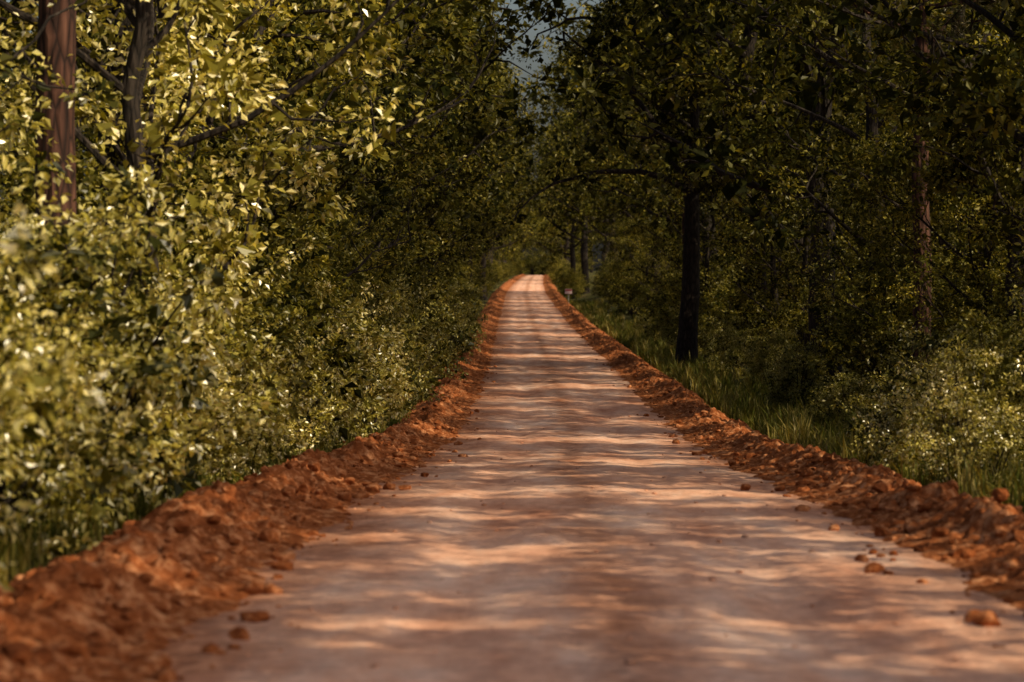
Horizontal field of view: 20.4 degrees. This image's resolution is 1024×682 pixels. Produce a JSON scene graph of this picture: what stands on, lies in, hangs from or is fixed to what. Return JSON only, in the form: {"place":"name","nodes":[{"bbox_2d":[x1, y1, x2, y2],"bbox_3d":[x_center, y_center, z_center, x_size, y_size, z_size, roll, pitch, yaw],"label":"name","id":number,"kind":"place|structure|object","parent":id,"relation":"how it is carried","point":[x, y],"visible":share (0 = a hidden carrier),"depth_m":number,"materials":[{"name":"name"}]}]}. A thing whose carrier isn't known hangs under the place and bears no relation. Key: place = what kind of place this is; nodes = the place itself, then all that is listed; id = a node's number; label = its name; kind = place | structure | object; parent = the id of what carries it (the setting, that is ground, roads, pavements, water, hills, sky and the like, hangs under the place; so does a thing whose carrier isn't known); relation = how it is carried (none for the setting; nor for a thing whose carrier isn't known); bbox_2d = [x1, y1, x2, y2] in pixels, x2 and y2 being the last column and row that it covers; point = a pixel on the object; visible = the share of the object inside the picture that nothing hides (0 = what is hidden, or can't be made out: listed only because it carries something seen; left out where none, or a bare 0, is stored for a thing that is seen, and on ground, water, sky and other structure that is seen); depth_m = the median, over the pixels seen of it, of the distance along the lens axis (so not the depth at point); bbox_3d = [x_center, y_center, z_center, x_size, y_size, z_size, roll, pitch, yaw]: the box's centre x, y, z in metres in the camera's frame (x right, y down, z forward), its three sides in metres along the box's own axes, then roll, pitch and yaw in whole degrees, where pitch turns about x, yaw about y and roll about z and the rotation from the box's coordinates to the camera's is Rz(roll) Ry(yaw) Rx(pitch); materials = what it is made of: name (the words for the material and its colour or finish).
{"place":"outdoors","nodes":[
{"label":"outdoors","id":0,"kind":"place"},
{"bbox_2d":[0,0,1021,270],"label":"sky","id":1,"kind":"structure","parent":0,"point":[534,65],"materials":[{"name":"grey"}]},
{"bbox_2d":[1,271,1021,582],"bbox_3d":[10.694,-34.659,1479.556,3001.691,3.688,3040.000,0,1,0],"label":"ground","id":2,"kind":"structure","parent":0,"point":[479,311],"depth_m":112.43,"materials":[{"name":"brown soil"}]},
{"bbox_2d":[0,309,78,542],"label":"shrub","id":3,"kind":"object","parent":2,"relation":"on","point":[23,505],"visible":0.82,"depth_m":15.23,"materials":[{"name":"green plant"}]},
{"bbox_2d":[0,396,82,496],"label":"shrub","id":4,"kind":"object","parent":2,"relation":"on","point":[14,483],"visible":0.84,"depth_m":17.19,"materials":[{"name":"green plant"}]},
{"bbox_2d":[0,199,108,590],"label":"shrub","id":5,"kind":"object","parent":2,"relation":"on","point":[43,412],"visible":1,"depth_m":12.93,"materials":[{"name":"green plant"}]},
{"bbox_2d":[0,370,108,535],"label":"shrub","id":6,"kind":"object","parent":2,"relation":"on","point":[24,498],"visible":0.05,"depth_m":21.00,"materials":[{"name":"green plant"}]},
{"bbox_2d":[35,0,78,359],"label":"pine tree","id":7,"kind":"object","parent":2,"relation":"on","point":[56,41],"visible":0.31,"depth_m":28.86,"materials":[{"name":"brown plant"}]},
{"bbox_2d":[0,0,147,187],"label":"young tree","id":8,"kind":"object","parent":2,"relation":"on","point":[19,106],"visible":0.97,"depth_m":26.91,"materials":[{"name":"green plant"}]},
{"bbox_2d":[0,247,159,562],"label":"shrub","id":9,"kind":"object","parent":2,"relation":"on","point":[91,456],"visible":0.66,"depth_m":19.07,"materials":[{"name":"green plant"}]},
{"bbox_2d":[0,165,242,519],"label":"shrub","id":10,"kind":"object","parent":2,"relation":"on","point":[151,320],"visible":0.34,"depth_m":24.68,"materials":[{"name":"green plant"}]},
{"bbox_2d":[2,82,244,380],"bbox_3d":[-5.384,-0.731,34.516,3.512,4.605,4.758,0,1,12],"label":"tall shrub","id":11,"kind":"object","parent":2,"relation":"on","point":[90,156],"visible":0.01,"depth_m":34.46,"materials":[{"name":"green plant"}]},
{"bbox_2d":[0,157,273,529],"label":"shrub","id":12,"kind":"object","parent":2,"relation":"on","point":[92,253],"visible":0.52,"depth_m":22.16,"materials":[{"name":"green plant"}]},
{"bbox_2d":[0,123,285,363],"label":"tall shrub","id":13,"kind":"object","parent":2,"relation":"on","point":[23,197],"visible":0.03,"depth_m":31.28,"materials":[{"name":"green plant"}]},
{"bbox_2d":[89,327,270,485],"bbox_3d":[-3.753,0.798,28.965,3.016,1.855,2.426,-16,12,-42],"label":"shrub","id":14,"kind":"object","parent":2,"relation":"on","point":[215,415],"visible":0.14,"depth_m":29.15,"materials":[{"name":"green plant"}]},
{"bbox_2d":[83,246,293,482],"bbox_3d":[-4.065,0.285,31.369,4.093,2.918,2.957,4,-4,-30],"label":"shrub","id":15,"kind":"object","parent":2,"relation":"on","point":[270,386],"visible":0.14,"depth_m":31.89,"materials":[{"name":"green plant"}]},
{"bbox_2d":[0,0,414,238],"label":"young tree","id":16,"kind":"object","parent":2,"relation":"on","point":[289,140],"visible":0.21,"depth_m":40.68,"materials":[{"name":"green plant"}]},
{"bbox_2d":[0,0,424,327],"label":"young tree","id":17,"kind":"object","parent":2,"relation":"on","point":[145,43],"visible":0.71,"depth_m":31.53,"materials":[{"name":"green plant"}]},
{"bbox_2d":[0,0,440,231],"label":"oak tree","id":18,"kind":"object","parent":2,"relation":"on","point":[242,12],"visible":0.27,"depth_m":39.54,"materials":[{"name":"green plant"}]},
{"bbox_2d":[85,128,359,404],"bbox_3d":[-4.590,-0.676,38.219,5.574,4.564,3.281,-4,-4,33],"label":"tall shrub","id":19,"kind":"object","parent":2,"relation":"on","point":[270,302],"visible":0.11,"depth_m":37.48,"materials":[{"name":"green plant"}]},
{"bbox_2d":[79,105,393,446],"bbox_3d":[-4.755,-0.900,41.959,5.770,5.322,4.028,-1,2,-44],"label":"tall shrub","id":20,"kind":"object","parent":2,"relation":"on","point":[339,361],"visible":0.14,"depth_m":42.34,"materials":[{"name":"green plant"}]},
{"bbox_2d":[0,317,474,583],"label":"weeds","id":21,"kind":"object","parent":2,"relation":"on","point":[20,554],"visible":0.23,"depth_m":21.47,"materials":[{"name":"green plant"}]},
{"bbox_2d":[159,233,318,455],"bbox_3d":[-4.229,0.160,38.144,4.203,3.228,3.036,-1,0,-32],"label":"shrub","id":22,"kind":"object","parent":2,"relation":"on","point":[301,365],"visible":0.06,"depth_m":38.83,"materials":[{"name":"green plant"}]},
{"bbox_2d":[6,0,479,275],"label":"oak tree","id":23,"kind":"object","parent":2,"relation":"on","point":[375,215],"visible":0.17,"depth_m":66.60,"materials":[{"name":"green plant"}]},
{"bbox_2d":[13,0,483,281],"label":"young tree","id":24,"kind":"object","parent":2,"relation":"on","point":[433,31],"visible":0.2,"depth_m":46.67,"materials":[{"name":"green plant"}]},
{"bbox_2d":[184,299,315,475],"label":"shrub","id":25,"kind":"object","parent":2,"relation":"on","point":[294,410],"visible":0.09,"depth_m":33.47,"materials":[{"name":"green plant"}]},
{"bbox_2d":[0,274,524,681],"bbox_3d":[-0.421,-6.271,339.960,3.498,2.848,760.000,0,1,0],"label":"dirt berm","id":26,"kind":"structure","parent":2,"relation":"on","point":[85,617],"depth_m":18.31,"materials":[{"name":"red soil"}]},
{"bbox_2d":[167,125,367,353],"bbox_3d":[-4.816,-1.091,49.490,4.111,5.720,6.985,2,-1,-28],"label":"tall shrub","id":27,"kind":"object","parent":2,"relation":"on","point":[352,310],"visible":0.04,"depth_m":49.32,"materials":[{"name":"green plant"}]},
{"bbox_2d":[13,0,537,271],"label":"oak tree","id":28,"kind":"object","parent":2,"relation":"on","point":[422,82],"visible":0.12,"depth_m":55.05,"materials":[{"name":"green plant"}]},
{"bbox_2d":[78,0,478,203],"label":"oak tree","id":29,"kind":"object","parent":2,"relation":"on","point":[391,83],"visible":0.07,"depth_m":79.16,"materials":[{"name":"green plant"}]},
{"bbox_2d":[233,323,348,457],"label":"shrub","id":30,"kind":"object","parent":2,"relation":"on","point":[328,417],"visible":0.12,"depth_m":40.95,"materials":[{"name":"green plant"}]},
{"bbox_2d":[155,0,481,305],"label":"young tree","id":31,"kind":"object","parent":2,"relation":"on","point":[420,149],"visible":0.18,"depth_m":59.80,"materials":[{"name":"green plant"}]},
{"bbox_2d":[281,276,411,424],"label":"shrub","id":32,"kind":"object","parent":2,"relation":"on","point":[326,290],"visible":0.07,"depth_m":53.76,"materials":[{"name":"green plant"}]},
{"bbox_2d":[265,110,434,295],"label":"young tree","id":33,"kind":"object","parent":2,"relation":"on","point":[376,225],"visible":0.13,"depth_m":73.79,"materials":[{"name":"green plant"}]},
{"bbox_2d":[299,325,406,448],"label":"shrub","id":34,"kind":"object","parent":2,"relation":"on","point":[375,402],"visible":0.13,"depth_m":47.82,"materials":[{"name":"green plant"}]},
{"bbox_2d":[299,213,411,369],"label":"tall shrub","id":35,"kind":"object","parent":2,"relation":"on","point":[353,262],"visible":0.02,"depth_m":62.61,"materials":[{"name":"green plant"}]},
{"bbox_2d":[222,0,523,244],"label":"oak tree","id":36,"kind":"object","parent":2,"relation":"on","point":[466,6],"visible":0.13,"depth_m":90.30,"materials":[{"name":"green plant"}]},
{"bbox_2d":[340,299,415,429],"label":"shrub","id":37,"kind":"object","parent":2,"relation":"on","point":[395,406],"visible":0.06,"depth_m":58.72,"materials":[{"name":"green plant"}]},
{"bbox_2d":[323,297,434,429],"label":"shrub","id":38,"kind":"object","parent":2,"relation":"on","point":[379,352],"visible":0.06,"depth_m":56.41,"materials":[{"name":"green plant"}]},
{"bbox_2d":[331,279,430,419],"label":"shrub","id":39,"kind":"object","parent":2,"relation":"on","point":[369,306],"visible":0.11,"depth_m":61.06,"materials":[{"name":"green plant"}]},
{"bbox_2d":[354,281,448,417],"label":"shrub","id":40,"kind":"object","parent":2,"relation":"on","point":[408,348],"visible":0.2,"depth_m":64.60,"materials":[{"name":"green plant"}]},
{"bbox_2d":[366,279,459,403],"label":"shrub","id":41,"kind":"object","parent":2,"relation":"on","point":[446,362],"visible":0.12,"depth_m":71.86,"materials":[{"name":"green plant"}]},
{"bbox_2d":[286,32,540,290],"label":"young tree","id":42,"kind":"object","parent":2,"relation":"on","point":[485,161],"visible":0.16,"depth_m":86.13,"materials":[{"name":"green plant"}]},
{"bbox_2d":[288,0,567,238],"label":"oak tree","id":43,"kind":"object","parent":2,"relation":"on","point":[512,94],"visible":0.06,"depth_m":115.91,"materials":[{"name":"green plant"}]},
{"bbox_2d":[346,114,512,295],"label":"young tree","id":44,"kind":"object","parent":2,"relation":"on","point":[448,151],"visible":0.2,"depth_m":100.51,"materials":[{"name":"green plant"}]},
{"bbox_2d":[353,159,505,283],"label":"young tree","id":45,"kind":"object","parent":2,"relation":"on","point":[443,222],"visible":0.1,"depth_m":116.42,"materials":[{"name":"green plant"}]},
{"bbox_2d":[309,0,558,236],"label":"oak tree","id":46,"kind":"object","parent":2,"relation":"on","point":[506,150],"visible":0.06,"depth_m":146.68,"materials":[{"name":"green plant"}]},
{"bbox_2d":[275,0,593,246],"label":"oak tree","id":47,"kind":"object","parent":2,"relation":"on","point":[477,132],"visible":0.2,"depth_m":101.73,"materials":[{"name":"green plant"}]},
{"bbox_2d":[389,271,479,380],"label":"shrub","id":48,"kind":"object","parent":2,"relation":"on","point":[457,338],"visible":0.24,"depth_m":84.70,"materials":[{"name":"green plant"}]},
{"bbox_2d":[415,12,542,273],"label":"oak tree","id":49,"kind":"object","parent":2,"relation":"on","point":[516,173],"visible":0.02,"depth_m":164.17,"materials":[{"name":"green plant"}]},
{"bbox_2d":[445,34,572,301],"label":"oak tree","id":50,"kind":"object","parent":2,"relation":"on","point":[523,199],"visible":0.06,"depth_m":224.30,"materials":[{"name":"green plant"}]},
{"bbox_2d":[0,326,1023,681],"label":"dirt clods","id":51,"kind":"object","parent":2,"relation":"on","point":[156,666],"visible":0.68,"depth_m":19.46,"materials":[{"name":"red soil"}]},
{"bbox_2d":[0,0,1023,293],"bbox_3d":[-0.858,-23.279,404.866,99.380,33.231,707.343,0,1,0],"label":"distant trees","id":52,"kind":"object","parent":2,"relation":"on","point":[546,232],"visible":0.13,"depth_m":325.86,"materials":[{"name":"green plant"}]},
{"bbox_2d":[525,36,642,263],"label":"oak tree","id":53,"kind":"object","parent":2,"relation":"on","point":[577,211],"visible":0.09,"depth_m":281.06,"materials":[{"name":"green plant"}]},
{"bbox_2d":[526,2,649,298],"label":"oak tree","id":54,"kind":"object","parent":2,"relation":"on","point":[593,201],"visible":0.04,"depth_m":233.03,"materials":[{"name":"green plant"}]},
{"bbox_2d":[517,11,672,309],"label":"oak tree","id":55,"kind":"object","parent":2,"relation":"on","point":[537,42],"visible":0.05,"depth_m":190.50,"materials":[{"name":"green plant"}]},
{"bbox_2d":[591,217,649,311],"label":"young tree","id":56,"kind":"object","parent":2,"relation":"on","point":[615,253],"visible":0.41,"depth_m":205.49,"materials":[{"name":"green plant"}]},
{"bbox_2d":[602,266,658,318],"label":"tall shrub","id":57,"kind":"object","parent":2,"relation":"on","point":[629,304],"visible":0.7,"depth_m":187.48,"materials":[{"name":"green plant"}]},
{"bbox_2d":[495,0,785,366],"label":"oak tree","id":58,"kind":"object","parent":2,"relation":"on","point":[687,340],"visible":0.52,"depth_m":103.72,"materials":[{"name":"green plant"}]},
{"bbox_2d":[537,0,755,241],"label":"oak tree","id":59,"kind":"object","parent":2,"relation":"on","point":[585,147],"visible":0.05,"depth_m":176.97,"materials":[{"name":"green plant"}]},
{"bbox_2d":[548,0,773,286],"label":"oak tree","id":60,"kind":"object","parent":2,"relation":"on","point":[645,186],"visible":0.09,"depth_m":139.38,"materials":[{"name":"green plant"}]},
{"bbox_2d":[547,0,785,255],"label":"oak tree","id":61,"kind":"object","parent":2,"relation":"on","point":[620,165],"visible":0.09,"depth_m":151.28,"materials":[{"name":"green plant"}]},
{"bbox_2d":[540,1,796,283],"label":"oak tree","id":62,"kind":"object","parent":2,"relation":"on","point":[622,180],"visible":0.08,"depth_m":163.87,"materials":[{"name":"green plant"}]},
{"bbox_2d":[634,241,710,337],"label":"tall shrub","id":63,"kind":"object","parent":2,"relation":"on","point":[670,278],"visible":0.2,"depth_m":135.67,"materials":[{"name":"green plant"}]},
{"bbox_2d":[611,174,742,290],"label":"young tree","id":64,"kind":"object","parent":2,"relation":"on","point":[640,228],"visible":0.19,"depth_m":156.21,"materials":[{"name":"green plant"}]},
{"bbox_2d":[629,161,750,316],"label":"young tree","id":65,"kind":"object","parent":2,"relation":"on","point":[677,246],"visible":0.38,"depth_m":126.30,"materials":[{"name":"green plant"}]},
{"bbox_2d":[698,257,745,353],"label":"tall shrub","id":66,"kind":"object","parent":2,"relation":"on","point":[719,301],"visible":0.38,"depth_m":109.36,"materials":[{"name":"green plant"}]},
{"bbox_2d":[698,314,767,366],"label":"shrub","id":67,"kind":"object","parent":2,"relation":"on","point":[728,336],"visible":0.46,"depth_m":99.89,"materials":[{"name":"green plant"}]},
{"bbox_2d":[710,328,767,376],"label":"shrub","id":68,"kind":"object","parent":2,"relation":"on","point":[738,355],"visible":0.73,"depth_m":91.21,"materials":[{"name":"green plant"}]},
{"bbox_2d":[478,104,1012,374],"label":"distant undergrowth","id":69,"kind":"object","parent":2,"relation":"on","point":[562,276],"visible":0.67,"depth_m":303.80,"materials":[{"name":"green plant"}]},
{"bbox_2d":[711,251,791,357],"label":"tall shrub","id":70,"kind":"object","parent":2,"relation":"on","point":[738,303],"visible":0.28,"depth_m":101.70,"materials":[{"name":"green plant"}]},
{"bbox_2d":[665,124,850,344],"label":"young tree","id":71,"kind":"object","parent":2,"relation":"on","point":[746,279],"visible":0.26,"depth_m":99.77,"materials":[{"name":"green plant"}]},
{"bbox_2d":[741,326,797,386],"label":"shrub","id":72,"kind":"object","parent":2,"relation":"on","point":[760,361],"visible":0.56,"depth_m":82.88,"materials":[{"name":"green plant"}]},
{"bbox_2d":[545,0,996,380],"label":"oak tree","id":73,"kind":"object","parent":2,"relation":"on","point":[811,87],"visible":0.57,"depth_m":82.00,"materials":[{"name":"green plant"}]},
{"bbox_2d":[569,0,996,358],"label":"oak tree","id":74,"kind":"object","parent":2,"relation":"on","point":[668,104],"visible":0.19,"depth_m":102.11,"materials":[{"name":"green plant"}]},
{"bbox_2d":[543,274,1023,615],"bbox_3d":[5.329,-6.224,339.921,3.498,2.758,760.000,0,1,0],"label":"dirt berm","id":75,"kind":"structure","parent":2,"relation":"on","point":[979,523],"depth_m":28.95,"materials":[{"name":"red soil"}]},
{"bbox_2d":[702,107,866,355],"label":"young tree","id":76,"kind":"object","parent":2,"relation":"on","point":[791,264],"visible":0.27,"depth_m":87.06,"materials":[{"name":"green plant"}]},
{"bbox_2d":[595,0,991,342],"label":"oak tree","id":77,"kind":"object","parent":2,"relation":"on","point":[653,44],"visible":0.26,"depth_m":93.69,"materials":[{"name":"green plant"}]},
{"bbox_2d":[567,298,1023,512],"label":"grass","id":78,"kind":"structure","parent":2,"relation":"on","point":[791,424],"depth_m":63.12,"materials":[{"name":"green plant"}]},
{"bbox_2d":[758,341,833,408],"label":"shrub","id":79,"kind":"object","parent":2,"relation":"on","point":[784,376],"visible":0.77,"depth_m":67.21,"materials":[{"name":"green plant"}]},
{"bbox_2d":[753,269,855,369],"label":"tall shrub","id":80,"kind":"object","parent":2,"relation":"on","point":[784,325],"visible":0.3,"depth_m":86.35,"materials":[{"name":"green plant"}]},
{"bbox_2d":[636,0,1018,367],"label":"oak tree","id":81,"kind":"object","parent":2,"relation":"on","point":[872,125],"visible":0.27,"depth_m":71.87,"materials":[{"name":"green plant"}]},
{"bbox_2d":[804,372,879,429],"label":"shrub","id":82,"kind":"object","parent":2,"relation":"on","point":[815,407],"visible":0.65,"depth_m":59.82,"materials":[{"name":"green plant"}]},
{"bbox_2d":[705,0,1023,316],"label":"oak tree","id":83,"kind":"object","parent":2,"relation":"on","point":[760,96],"visible":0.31,"depth_m":61.81,"materials":[{"name":"green plant"}]},
{"bbox_2d":[722,0,1023,374],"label":"oak tree","id":84,"kind":"object","parent":2,"relation":"on","point":[866,73],"visible":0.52,"depth_m":52.28,"materials":[{"name":"green plant"}]},
{"bbox_2d":[805,204,952,401],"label":"tall shrub","id":85,"kind":"object","parent":2,"relation":"on","point":[869,292],"visible":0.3,"depth_m":65.30,"materials":[{"name":"green plant"}]},
{"bbox_2d":[771,102,1011,331],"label":"young tree","id":86,"kind":"object","parent":2,"relation":"on","point":[860,132],"visible":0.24,"depth_m":75.05,"materials":[{"name":"green plant"}]},
{"bbox_2d":[785,0,1023,157],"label":"oak tree","id":87,"kind":"object","parent":2,"relation":"on","point":[915,21],"visible":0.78,"depth_m":44.40,"materials":[{"name":"green plant"}]},
{"bbox_2d":[835,329,979,440],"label":"shrub","id":88,"kind":"object","parent":2,"relation":"on","point":[873,391],"visible":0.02,"depth_m":44.09,"materials":[{"name":"green plant"}]},
{"bbox_2d":[807,118,1008,337],"bbox_3d":[9.244,-1.712,63.890,5.284,6.913,5.217,0,1,16],"label":"young tree","id":89,"kind":"object","parent":2,"relation":"on","point":[878,222],"visible":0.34,"depth_m":64.34,"materials":[{"name":"green plant"}]},
{"bbox_2d":[849,367,973,464],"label":"shrub","id":90,"kind":"object","parent":2,"relation":"on","point":[896,409],"visible":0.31,"depth_m":37.86,"materials":[{"name":"green plant"}]},
{"bbox_2d":[822,311,1022,454],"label":"shrub","id":91,"kind":"object","parent":2,"relation":"on","point":[929,345],"visible":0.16,"depth_m":40.59,"materials":[{"name":"green plant"}]},
{"bbox_2d":[837,0,1023,298],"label":"young tree","id":92,"kind":"object","parent":2,"relation":"on","point":[989,188],"visible":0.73,"depth_m":44.28,"materials":[{"name":"green plant"}]},
{"bbox_2d":[839,75,1023,348],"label":"young tree","id":93,"kind":"object","parent":2,"relation":"on","point":[988,253],"visible":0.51,"depth_m":53.65,"materials":[{"name":"green plant"}]},
{"bbox_2d":[849,0,1015,373],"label":"pine tree","id":94,"kind":"object","parent":2,"relation":"on","point":[921,43],"visible":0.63,"depth_m":57.72,"materials":[{"name":"brown plant"}]},
{"bbox_2d":[869,218,997,399],"bbox_3d":[9.144,-0.447,59.638,3.286,4.271,4.447,0,1,-14],"label":"tall shrub","id":95,"kind":"object","parent":2,"relation":"on","point":[881,345],"visible":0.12,"depth_m":59.51,"materials":[{"name":"green plant"}]},
{"bbox_2d":[863,346,1023,479],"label":"shrub","id":96,"kind":"object","parent":2,"relation":"on","point":[943,386],"visible":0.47,"depth_m":32.89,"materials":[{"name":"green plant"}]},
{"bbox_2d":[881,391,1023,487],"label":"shrub","id":97,"kind":"object","parent":2,"relation":"on","point":[998,438],"visible":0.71,"depth_m":29.87,"materials":[{"name":"green plant"}]},
{"bbox_2d":[895,309,1023,461],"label":"shrub","id":98,"kind":"object","parent":2,"relation":"on","point":[1016,399],"visible":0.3,"depth_m":34.73,"materials":[{"name":"green plant"}]},
{"bbox_2d":[912,0,1023,140],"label":"young oak tree","id":99,"kind":"object","parent":2,"relation":"on","point":[1012,112],"visible":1,"depth_m":34.09,"materials":[{"name":"green plant"}]},
{"bbox_2d":[933,230,1007,353],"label":"tall shrub","id":100,"kind":"object","parent":2,"relation":"on","point":[974,304],"visible":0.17,"depth_m":53.16,"materials":[{"name":"green plant"}]},
{"bbox_2d":[124,275,1023,681],"bbox_3d":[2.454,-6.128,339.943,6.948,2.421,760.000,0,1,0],"label":"dirt road","id":101,"kind":"structure","parent":0,"point":[676,613],"depth_m":17.82,"materials":[{"name":"soil"}]},
{"bbox_2d":[200,396,1017,680],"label":"road pebbles","id":102,"kind":"object","parent":101,"relation":"on","point":[629,660],"visible":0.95,"depth_m":17.79,"materials":[{"name":"stone"}]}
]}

